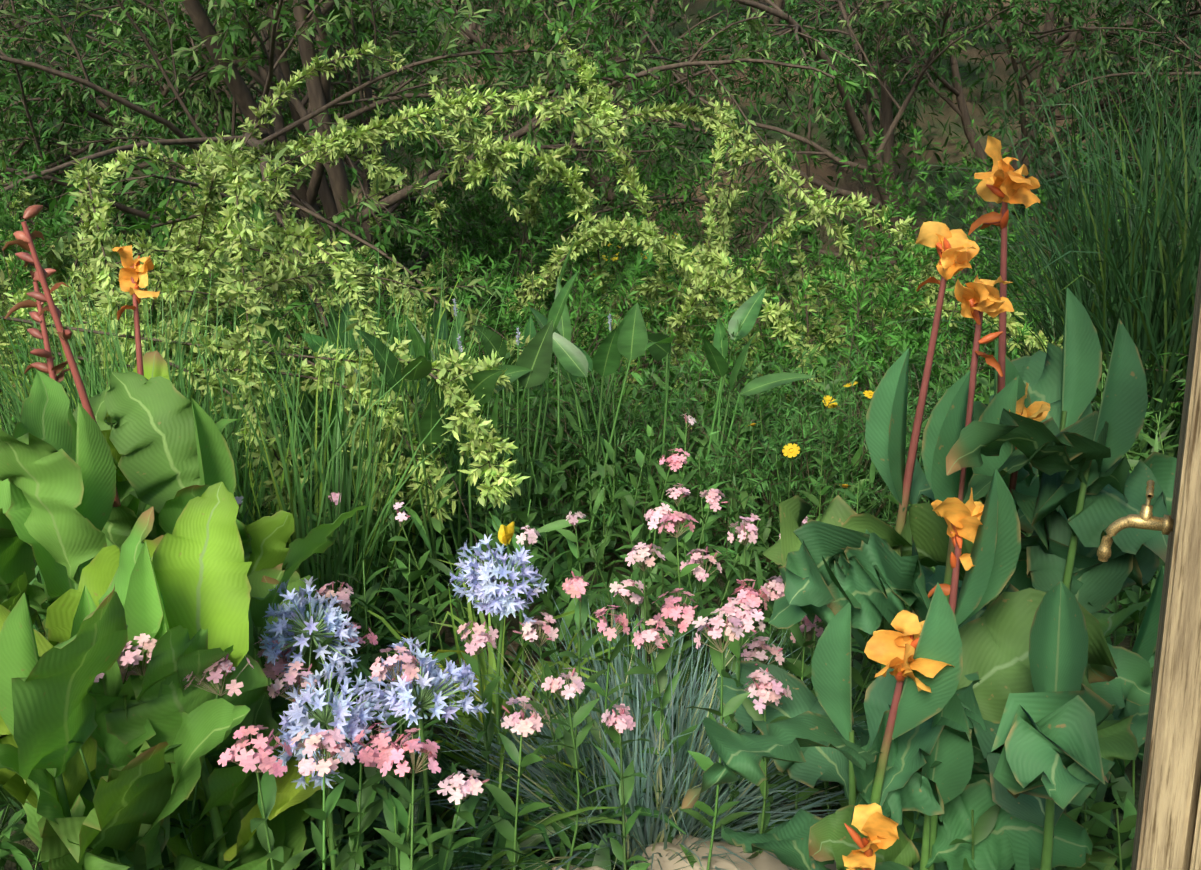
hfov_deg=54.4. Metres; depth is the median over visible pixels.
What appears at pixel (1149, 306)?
grasses
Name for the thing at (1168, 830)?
post
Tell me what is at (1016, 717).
canna
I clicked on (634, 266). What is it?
shrub
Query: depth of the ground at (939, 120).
14.63 m
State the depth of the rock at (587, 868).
2.37 m
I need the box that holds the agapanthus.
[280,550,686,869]
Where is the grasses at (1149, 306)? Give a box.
[0,6,1200,869]
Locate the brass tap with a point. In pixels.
(1145, 518)
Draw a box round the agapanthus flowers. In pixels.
[259,534,548,789]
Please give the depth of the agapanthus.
2.35 m
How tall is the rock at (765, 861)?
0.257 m
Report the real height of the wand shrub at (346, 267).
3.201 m
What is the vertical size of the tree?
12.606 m
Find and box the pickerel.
[201,239,815,622]
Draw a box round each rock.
[552,866,605,869]
[640,834,837,869]
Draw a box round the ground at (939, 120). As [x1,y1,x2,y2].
[0,0,1200,869]
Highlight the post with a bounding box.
[1131,250,1200,869]
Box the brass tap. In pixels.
[1097,480,1173,561]
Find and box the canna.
[0,135,1176,869]
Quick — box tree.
[0,0,1200,424]
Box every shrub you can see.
[0,12,1062,563]
[0,16,1200,507]
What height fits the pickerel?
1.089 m

